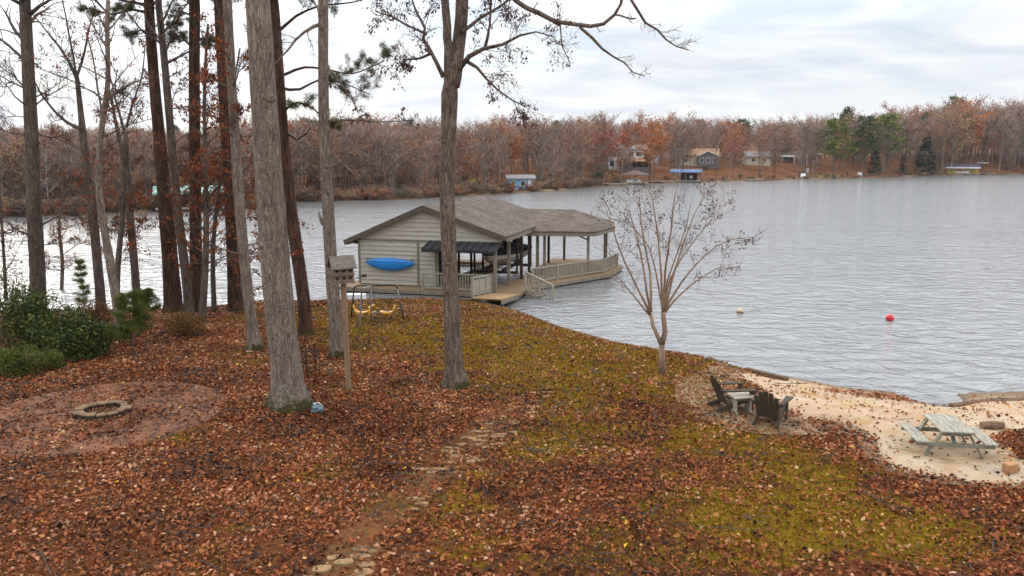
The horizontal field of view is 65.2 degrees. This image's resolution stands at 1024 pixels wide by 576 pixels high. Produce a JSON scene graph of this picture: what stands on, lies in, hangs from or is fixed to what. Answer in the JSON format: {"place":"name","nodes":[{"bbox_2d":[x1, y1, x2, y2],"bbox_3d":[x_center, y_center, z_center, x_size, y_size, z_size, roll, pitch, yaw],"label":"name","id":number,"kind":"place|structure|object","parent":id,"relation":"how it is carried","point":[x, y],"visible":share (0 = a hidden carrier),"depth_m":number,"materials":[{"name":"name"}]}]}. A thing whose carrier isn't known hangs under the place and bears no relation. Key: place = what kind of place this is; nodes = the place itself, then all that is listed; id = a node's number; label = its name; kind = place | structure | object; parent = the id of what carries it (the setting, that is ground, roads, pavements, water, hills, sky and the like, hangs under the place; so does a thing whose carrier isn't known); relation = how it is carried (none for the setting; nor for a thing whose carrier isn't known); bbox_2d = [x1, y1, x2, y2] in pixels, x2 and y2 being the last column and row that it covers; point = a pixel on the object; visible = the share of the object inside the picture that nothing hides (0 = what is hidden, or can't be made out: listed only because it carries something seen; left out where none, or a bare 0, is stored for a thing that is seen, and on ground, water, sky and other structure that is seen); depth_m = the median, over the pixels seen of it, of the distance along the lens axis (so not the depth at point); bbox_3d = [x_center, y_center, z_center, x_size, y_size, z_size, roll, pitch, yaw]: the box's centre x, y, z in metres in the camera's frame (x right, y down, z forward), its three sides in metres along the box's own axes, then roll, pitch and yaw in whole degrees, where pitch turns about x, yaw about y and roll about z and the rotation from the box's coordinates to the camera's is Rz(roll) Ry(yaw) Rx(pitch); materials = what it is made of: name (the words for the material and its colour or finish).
{"place":"outdoors","nodes":[
{"label":"outdoors","id":0,"kind":"place"},
{"bbox_2d":[0,174,1023,406],"bbox_3d":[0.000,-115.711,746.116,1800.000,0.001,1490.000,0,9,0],"label":"water","id":1,"kind":"structure","parent":0,"point":[832,273],"depth_m":50.37,"materials":[{"name":"grey liquid"}]},
{"bbox_2d":[152,185,223,210],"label":"boathouse","id":2,"kind":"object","parent":1,"relation":"in","point":[183,203],"visible":0.18,"depth_m":107.81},
{"bbox_2d":[347,293,365,298],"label":"float","id":3,"kind":"object","parent":1,"relation":"on","point":[356,295],"visible":0.47,"depth_m":40.97,"materials":[{"name":"white plastic"}]},
{"bbox_2d":[339,195,622,304],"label":"boathouse","id":4,"kind":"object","parent":1,"relation":"in","point":[487,224],"visible":0.82,"depth_m":43.87,"materials":[{"name":"beige wood"}]},
{"bbox_2d":[365,258,414,270],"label":"kayak","id":5,"kind":"object","parent":4,"relation":"hanging from","point":[391,264],"visible":1,"depth_m":43.55,"materials":[{"name":"blue plastic"}]},
{"bbox_2d":[439,252,441,285],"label":"door","id":6,"kind":"structure","parent":4,"relation":"in","point":[440,253],"depth_m":43.68,"materials":[{"name":"grey wood"}]},
{"bbox_2d":[473,236,531,273],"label":"boat lift","id":7,"kind":"object","parent":4,"relation":"in","point":[503,270],"visible":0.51,"depth_m":47.39,"materials":[{"name":"black metal"}]},
{"bbox_2d":[482,241,527,264],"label":"motor boat","id":8,"kind":"object","parent":7,"relation":"on","point":[501,256],"visible":0.48,"depth_m":47.30,"materials":[{"name":"plastic"}]},
{"bbox_2d":[597,183,627,185],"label":"dock","id":9,"kind":"object","parent":1,"relation":"in","point":[614,183],"visible":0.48,"depth_m":198.04,"materials":[{"name":"grey wood"}]},
{"bbox_2d":[621,170,648,183],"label":"boathouse","id":10,"kind":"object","parent":1,"relation":"in","point":[634,173],"visible":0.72,"depth_m":208.75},
{"bbox_2d":[670,169,701,181],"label":"boathouse","id":11,"kind":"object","parent":1,"relation":"in","point":[690,175],"visible":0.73,"depth_m":225.79,"materials":[{"name":"blue metal"}]},
{"bbox_2d":[886,314,893,320],"bbox_3d":[16.994,1.348,35.985,0.348,0.350,0.348,0,9,0],"label":"mooring buoy","id":12,"kind":"object","parent":1,"relation":"on","point":[889,317],"visible":1,"depth_m":35.87,"materials":[{"name":"red plastic"}]},
{"bbox_2d":[946,164,980,174],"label":"boathouse","id":13,"kind":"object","parent":1,"relation":"in","point":[973,168],"visible":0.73,"depth_m":313.47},
{"bbox_2d":[0,299,1023,575],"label":"ground","id":14,"kind":"structure","parent":0,"point":[912,459],"depth_m":15.79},
{"bbox_2d":[0,200,28,318],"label":"oak sapling","id":15,"kind":"object","parent":14,"relation":"on","point":[2,232],"visible":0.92,"depth_m":32.97,"materials":[{"name":"brown plant"}]},
{"bbox_2d":[0,242,30,320],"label":"holly bush","id":16,"kind":"object","parent":14,"relation":"on","point":[7,285],"visible":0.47,"depth_m":32.73,"materials":[{"name":"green plant"}]},
{"bbox_2d":[0,341,45,378],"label":"azalea bush","id":17,"kind":"object","parent":14,"relation":"on","point":[11,363],"visible":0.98,"depth_m":23.78,"materials":[{"name":"green plant"}]},
{"bbox_2d":[0,282,65,350],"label":"rhododendron","id":18,"kind":"object","parent":14,"relation":"on","point":[20,314],"visible":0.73,"depth_m":26.96,"materials":[{"name":"green plant"}]},
{"bbox_2d":[0,0,91,307],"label":"ash tree","id":19,"kind":"object","parent":14,"relation":"on","point":[33,214],"visible":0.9,"depth_m":34.01,"materials":[{"name":"brown plant"}]},
{"bbox_2d":[32,347,66,370],"bbox_3d":[-14.268,2.235,24.574,1.139,0.800,0.874,7,11,35],"label":"azalea bush","id":20,"kind":"object","parent":14,"relation":"on","point":[55,360],"visible":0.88,"depth_m":24.44,"materials":[{"name":"green plant"}]},
{"bbox_2d":[28,176,90,288],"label":"beech tree","id":21,"kind":"object","parent":14,"relation":"on","point":[62,253],"visible":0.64,"depth_m":43.93,"materials":[{"name":"brown plant"}]},
{"bbox_2d":[19,303,107,362],"bbox_3d":[-14.518,1.492,25.934,2.493,1.856,2.244,-6,11,-31],"label":"rhododendron","id":22,"kind":"object","parent":14,"relation":"on","point":[68,337],"visible":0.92,"depth_m":25.77,"materials":[{"name":"green plant"}]},
{"bbox_2d":[8,0,132,311],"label":"ash tree","id":23,"kind":"object","parent":14,"relation":"on","point":[98,275],"visible":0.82,"depth_m":34.52,"materials":[{"name":"brown plant"}]},
{"bbox_2d":[71,258,93,308],"bbox_3d":[-18.114,0.000,33.678,0.922,2.728,1.030,7,12,36],"label":"pine sapling","id":24,"kind":"object","parent":14,"relation":"on","point":[82,286],"visible":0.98,"depth_m":33.59,"materials":[{"name":"green plant"}]},
{"bbox_2d":[4,0,176,340],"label":"birch tree","id":25,"kind":"object","parent":14,"relation":"on","point":[103,110],"visible":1,"depth_m":27.45,"materials":[{"name":"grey plant"}]},
{"bbox_2d":[75,296,112,322],"bbox_3d":[-16.754,0.912,31.955,1.513,1.284,0.858,-3,10,-19],"label":"russet bush","id":26,"kind":"object","parent":14,"relation":"on","point":[95,314],"visible":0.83,"depth_m":32.00,"materials":[{"name":"brown plant"}]},
{"bbox_2d":[75,318,116,354],"bbox_3d":[-13.615,1.662,26.423,1.235,1.369,1.410,5,11,30],"label":"rhododendron","id":27,"kind":"object","parent":14,"relation":"on","point":[100,333],"visible":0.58,"depth_m":26.14,"materials":[{"name":"green plant"}]},
{"bbox_2d":[64,98,157,322],"bbox_3d":[-15.485,-2.881,31.240,3.389,9.036,2.986,-5,11,-30],"label":"beech tree","id":28,"kind":"object","parent":14,"relation":"on","point":[123,197],"visible":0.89,"depth_m":31.28,"materials":[{"name":"brown plant"}]},
{"bbox_2d":[0,381,224,456],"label":"patio","id":29,"kind":"structure","parent":14,"relation":"on","point":[98,446],"depth_m":20.04,"materials":[{"name":"dirt"},{"name":"gravel"}]},
{"bbox_2d":[72,400,131,420],"bbox_3d":[-10.493,3.153,20.438,1.338,0.245,1.308,8,12,39],"label":"fire pit","id":30,"kind":"object","parent":29,"relation":"on","point":[83,410],"visible":0.95,"depth_m":20.38,"materials":[{"name":"beige stone"}]},
{"bbox_2d":[65,0,182,314],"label":"pine tree","id":31,"kind":"object","parent":14,"relation":"on","point":[172,295],"visible":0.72,"depth_m":34.12,"materials":[{"name":"brown plant"}]},
{"bbox_2d":[87,34,161,290],"bbox_3d":[-16.652,-4.806,34.795,3.413,12.130,2.957,4,10,25],"label":"gum tree","id":32,"kind":"object","parent":14,"relation":"on","point":[130,228],"visible":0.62,"depth_m":34.76,"materials":[{"name":"grey plant"}]},
{"bbox_2d":[103,288,154,356],"bbox_3d":[-12.444,1.132,26.188,1.344,2.362,1.786,4,10,25],"label":"pine sapling","id":33,"kind":"object","parent":14,"relation":"on","point":[137,310],"visible":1,"depth_m":25.94,"materials":[{"name":"green plant"}]},
{"bbox_2d":[134,287,166,312],"bbox_3d":[-15.040,0.646,32.855,1.412,1.505,1.247,0,9,0],"label":"pine sapling","id":34,"kind":"object","parent":14,"relation":"on","point":[147,296],"visible":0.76,"depth_m":32.82,"materials":[{"name":"green plant"}]},
{"bbox_2d":[103,0,239,316],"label":"gum tree","id":35,"kind":"object","parent":14,"relation":"on","point":[188,299],"visible":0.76,"depth_m":32.31,"materials":[{"name":"brown plant"}]},
{"bbox_2d":[142,0,215,311],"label":"pine tree","id":36,"kind":"object","parent":14,"relation":"on","point":[194,67],"visible":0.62,"depth_m":33.63,"materials":[{"name":"brown plant"}]},
{"bbox_2d":[159,309,208,336],"bbox_3d":[-12.009,1.318,29.130,1.803,1.126,1.180,0,9,0],"label":"russet bush","id":37,"kind":"object","parent":14,"relation":"on","point":[179,322],"visible":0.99,"depth_m":29.01,"materials":[{"name":"brown plant"}]},
{"bbox_2d":[139,9,259,319],"bbox_3d":[-12.118,-4.787,31.330,4.524,12.560,4.928,-6,11,-30],"label":"beech tree","id":38,"kind":"object","parent":14,"relation":"on","point":[206,207],"visible":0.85,"depth_m":31.30,"materials":[{"name":"brown plant"}]},
{"bbox_2d":[157,48,253,311],"bbox_3d":[-12.252,-4.310,33.626,3.897,11.215,4.083,0,9,0],"label":"beech tree","id":39,"kind":"object","parent":14,"relation":"on","point":[213,289],"visible":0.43,"depth_m":33.90,"materials":[{"name":"brown plant"}]},
{"bbox_2d":[209,0,243,311],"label":"pine tree","id":40,"kind":"object","parent":14,"relation":"on","point":[234,294],"visible":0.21,"depth_m":33.80,"materials":[{"name":"brown plant"}]},
{"bbox_2d":[171,0,303,352],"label":"gum tree","id":41,"kind":"object","parent":14,"relation":"on","point":[254,342],"visible":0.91,"depth_m":25.80,"materials":[{"name":"grey plant"}]},
{"bbox_2d":[228,145,313,307],"bbox_3d":[-9.901,-2.713,32.628,4.053,8.115,3.642,0,9,0],"label":"beech tree","id":42,"kind":"object","parent":14,"relation":"on","point":[255,225],"visible":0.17,"depth_m":32.60,"materials":[{"name":"brown plant"}]},
{"bbox_2d":[245,0,316,414],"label":"oak tree","id":43,"kind":"object","parent":14,"relation":"on","point":[288,391],"visible":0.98,"depth_m":20.02,"materials":[{"name":"grey plant"}]},
{"bbox_2d":[299,343,320,374],"bbox_3d":[-6.087,2.139,24.180,0.620,0.876,0.541,-2,10,-11],"label":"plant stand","id":44,"kind":"object","parent":14,"relation":"on","point":[314,356],"visible":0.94,"depth_m":24.14,"materials":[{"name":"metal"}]},
{"bbox_2d":[232,0,397,335],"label":"pine tree","id":45,"kind":"object","parent":14,"relation":"on","point":[305,324],"visible":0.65,"depth_m":28.47,"materials":[{"name":"brown plant"}]},
{"bbox_2d":[310,402,323,412],"bbox_3d":[-4.999,3.076,20.518,0.345,0.341,0.249,-3,10,-17],"label":"crumpled bag","id":46,"kind":"object","parent":14,"relation":"on","point":[317,407],"visible":0.93,"depth_m":20.45,"materials":[{"name":"plastic"}]},
{"bbox_2d":[326,255,366,389],"bbox_3d":[-4.520,1.083,22.253,1.012,4.014,0.627,-5,10,-26],"label":"birdhouse","id":47,"kind":"object","parent":14,"relation":"on","point":[342,273],"visible":0.95,"depth_m":21.90,"materials":[{"name":"grey wood"}]},
{"bbox_2d":[273,0,421,358],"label":"maple tree","id":48,"kind":"object","parent":14,"relation":"on","point":[336,344],"visible":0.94,"depth_m":25.05,"materials":[{"name":"grey plant"}]},
{"bbox_2d":[351,284,404,324],"bbox_3d":[-5.646,0.620,31.597,2.363,1.550,1.725,2,10,13],"label":"play swing","id":49,"kind":"object","parent":14,"relation":"on","point":[369,311],"visible":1,"depth_m":32.03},
{"bbox_2d":[52,298,703,356],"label":"retaining wall","id":50,"kind":"structure","parent":14,"relation":"on","point":[550,324],"depth_m":32.23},
{"bbox_2d":[300,391,554,575],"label":"stone path","id":51,"kind":"structure","parent":14,"relation":"on","point":[341,562],"depth_m":16.56,"materials":[{"name":"beige stone"}]},
{"bbox_2d":[0,296,1023,575],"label":"fallen leaves","id":52,"kind":"object","parent":14,"relation":"on","point":[312,378],"depth_m":17.06,"materials":[{"name":"brown plant"}]},
{"bbox_2d":[0,298,1023,575],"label":"grass","id":53,"kind":"structure","parent":14,"relation":"on","point":[536,372],"depth_m":19.25,"materials":[{"name":"green plant"}]},
{"bbox_2d":[352,0,697,391],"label":"oak tree","id":54,"kind":"object","parent":14,"relation":"on","point":[455,377],"visible":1,"depth_m":21.36,"materials":[{"name":"brown plant"}]},
{"bbox_2d":[574,159,768,374],"bbox_3d":[4.692,-0.552,23.910,5.959,6.580,4.173,0,9,0],"label":"crape myrtle","id":55,"kind":"object","parent":14,"relation":"on","point":[664,301],"visible":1,"depth_m":24.04,"materials":[{"name":"brown plant"}]},
{"bbox_2d":[744,367,788,380],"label":"retaining wall","id":56,"kind":"structure","parent":14,"relation":"on","point":[770,375],"depth_m":26.47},
{"bbox_2d":[675,362,1023,487],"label":"gravel patch","id":57,"kind":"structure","parent":14,"relation":"on","point":[799,428],"depth_m":19.76,"materials":[{"name":"gravel"}]},
{"bbox_2d":[707,375,757,412],"bbox_3d":[5.669,2.696,20.759,1.079,0.958,0.855,-2,10,-12],"label":"garden chair","id":58,"kind":"object","parent":57,"relation":"on","point":[718,390],"visible":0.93,"depth_m":20.59,"materials":[{"name":"brown wood"}]},
{"bbox_2d":[727,392,753,413],"bbox_3d":[5.886,2.966,20.544,0.600,0.455,0.480,-2,10,-10],"label":"side table","id":59,"kind":"object","parent":57,"relation":"on","point":[740,396],"visible":0.86,"depth_m":20.46,"materials":[{"name":"grey wood"}]},
{"bbox_2d":[751,391,793,428],"bbox_3d":[6.350,2.870,19.662,0.855,0.958,1.079,6,11,32],"label":"garden chair","id":60,"kind":"object","parent":57,"relation":"on","point":[769,407],"visible":0.99,"depth_m":19.41,"materials":[{"name":"brown wood"}]},
{"bbox_2d":[948,397,1023,406],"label":"retaining wall","id":61,"kind":"structure","parent":14,"relation":"on","point":[958,404],"depth_m":23.87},
{"bbox_2d":[979,421,1004,429],"bbox_3d":[11.866,3.390,19.765,0.558,0.231,0.240,0,9,0],"label":"log","id":62,"kind":"object","parent":14,"relation":"on","point":[993,425],"visible":1,"depth_m":19.68,"materials":[{"name":"brown wood"}]},
{"bbox_2d":[1002,461,1018,473],"bbox_3d":[10.386,3.742,16.681,0.260,0.200,0.200,-3,10,-20],"label":"tree stump","id":63,"kind":"object","parent":14,"relation":"on","point":[1010,467],"visible":1,"depth_m":16.61,"materials":[{"name":"beige wood"}]},
{"bbox_2d":[0,135,1023,217],"bbox_3d":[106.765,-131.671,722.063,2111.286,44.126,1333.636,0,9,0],"label":"terrain","id":64,"kind":"structure","parent":0,"point":[783,170],"depth_m":265.32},
{"bbox_2d":[351,126,394,184],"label":"bare tree","id":65,"kind":"object","parent":64,"relation":"on","point":[373,170],"visible":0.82,"depth_m":137.46,"materials":[{"name":"brown plant"}]},
{"bbox_2d":[0,94,1023,209],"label":"wood","id":66,"kind":"object","parent":64,"relation":"on","point":[955,133],"visible":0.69,"depth_m":187.00,"materials":[{"name":"brown plant"}]},
{"bbox_2d":[0,161,1023,215],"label":"undergrowth","id":67,"kind":"object","parent":64,"relation":"on","point":[307,193],"visible":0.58,"depth_m":140.24,"materials":[{"name":"brown plant"}]},
{"bbox_2d":[502,128,525,174],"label":"oak tree","id":68,"kind":"object","parent":64,"relation":"on","point":[515,142],"visible":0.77,"depth_m":196.06,"materials":[{"name":"brown plant"}]},
{"bbox_2d":[504,175,535,189],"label":"blue cottage","id":69,"kind":"structure","parent":64,"relation":"on","point":[519,180],"depth_m":165.62,"materials":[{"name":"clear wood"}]},
{"bbox_2d":[533,171,551,182],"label":"bush","id":70,"kind":"object","parent":64,"relation":"on","point":[538,178],"visible":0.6,"depth_m":173.20,"materials":[{"name":"brown plant"}]},
{"bbox_2d":[586,164,615,182],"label":"bush","id":71,"kind":"object","parent":64,"relation":"on","point":[599,173],"visible":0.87,"depth_m":202.42,"materials":[{"name":"plant"}]},
{"bbox_2d":[584,125,624,167],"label":"maple tree","id":72,"kind":"object","parent":64,"relation":"on","point":[605,135],"visible":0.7,"depth_m":209.82,"materials":[{"name":"brown plant"}]},
{"bbox_2d":[612,173,622,182],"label":"bush","id":73,"kind":"object","parent":64,"relation":"on","point":[618,176],"visible":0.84,"depth_m":205.03,"materials":[{"name":"brown plant"}]},
{"bbox_2d":[608,145,648,173],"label":"white house","id":74,"kind":"structure","parent":64,"relation":"on","point":[642,167],"depth_m":236.52,"materials":[{"name":"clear wood"}]},
{"bbox_2d":[681,148,720,167],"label":"gabled house","id":75,"kind":"structure","parent":64,"relation":"on","point":[702,157],"depth_m":268.31,"materials":[{"name":"grey wood"}]},
{"bbox_2d":[697,163,709,170],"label":"bush","id":76,"kind":"object","parent":64,"relation":"on","point":[707,167],"visible":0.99,"depth_m":259.93,"materials":[{"name":"brown plant"}]},
{"bbox_2d":[693,117,717,147],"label":"oak tree","id":77,"kind":"object","parent":64,"relation":"on","point":[706,129],"visible":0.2,"depth_m":306.79,"materials":[{"name":"brown plant"}]},
{"bbox_2d":[715,116,748,167],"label":"oak tree","id":78,"kind":"object","parent":64,"relation":"on","point":[733,134],"visible":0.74,"depth_m":269.19,"materials":[{"name":"brown plant"}]},
{"bbox_2d":[742,151,772,165],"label":"cream house","id":79,"kind":"structure","parent":64,"relation":"on","point":[749,161],"depth_m":282.14,"materials":[{"name":"beige wood"}]},
{"bbox_2d":[778,152,822,164],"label":"brick house","id":80,"kind":"structure","parent":64,"relation":"on","point":[786,157],"depth_m":304.39,"materials":[{"name":"brown brick"}]},
{"bbox_2d":[814,117,866,174],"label":"pine tree","id":81,"kind":"object","parent":64,"relation":"on","point":[831,143],"visible":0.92,"depth_m":271.32,"materials":[{"name":"green plant"}]},
{"bbox_2d":[839,106,854,159],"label":"pine tree","id":82,"kind":"object","parent":64,"relation":"on","point":[845,110],"visible":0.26,"depth_m":325.43,"materials":[{"name":"green plant"}]},
{"bbox_2d":[835,114,883,173],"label":"pine tree","id":83,"kind":"object","parent":64,"relation":"on","point":[861,133],"visible":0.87,"depth_m":283.25,"materials":[{"name":"green plant"}]},
{"bbox_2d":[865,150,881,174],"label":"conifer tree","id":84,"kind":"object","parent":64,"relation":"on","point":[874,159],"visible":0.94,"depth_m":283.94,"materials":[{"name":"green plant"}]},
{"bbox_2d":[860,113,911,171],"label":"pine tree","id":85,"kind":"object","parent":64,"relation":"on","point":[887,122],"visible":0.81,"depth_m":287.86,"materials":[{"name":"green plant"}]},
{"bbox_2d":[878,101,908,136],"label":"oak tree","id":86,"kind":"object","parent":64,"relation":"on","point":[891,112],"visible":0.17,"depth_m":340.63,"materials":[{"name":"plant"}]},
{"bbox_2d":[898,154,907,173],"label":"conifer tree","id":87,"kind":"object","parent":64,"relation":"on","point":[903,165],"visible":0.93,"depth_m":295.76,"materials":[{"name":"green plant"}]},
{"bbox_2d":[912,136,936,173],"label":"conifer tree","id":88,"kind":"object","parent":64,"relation":"on","point":[923,147],"visible":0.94,"depth_m":302.37,"materials":[{"name":"green plant"}]},
{"bbox_2d":[942,93,966,156],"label":"pine tree","id":89,"kind":"object","parent":64,"relation":"on","point":[952,98],"visible":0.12,"depth_m":363.39,"materials":[{"name":"plant"}]},
{"bbox_2d":[1000,163,1015,168],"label":"bush","id":90,"kind":"object","parent":64,"relation":"on","point":[1004,167],"visible":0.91,"depth_m":340.33,"materials":[{"name":"brown plant"}]},
{"bbox_2d":[0,0,1023,135],"label":"sky","id":91,"kind":"structure","parent":0,"point":[757,59],"materials":[{"name":"white"}]},
{"bbox_2d":[899,413,998,459],"bbox_3d":[9.764,3.331,17.962,1.658,0.637,1.240,1,9,9],"label":"picnic table","id":92,"kind":"object","parent":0,"point":[952,426],"visible":1,"depth_m":17.62,"materials":[{"name":"grey wood"}]}
]}

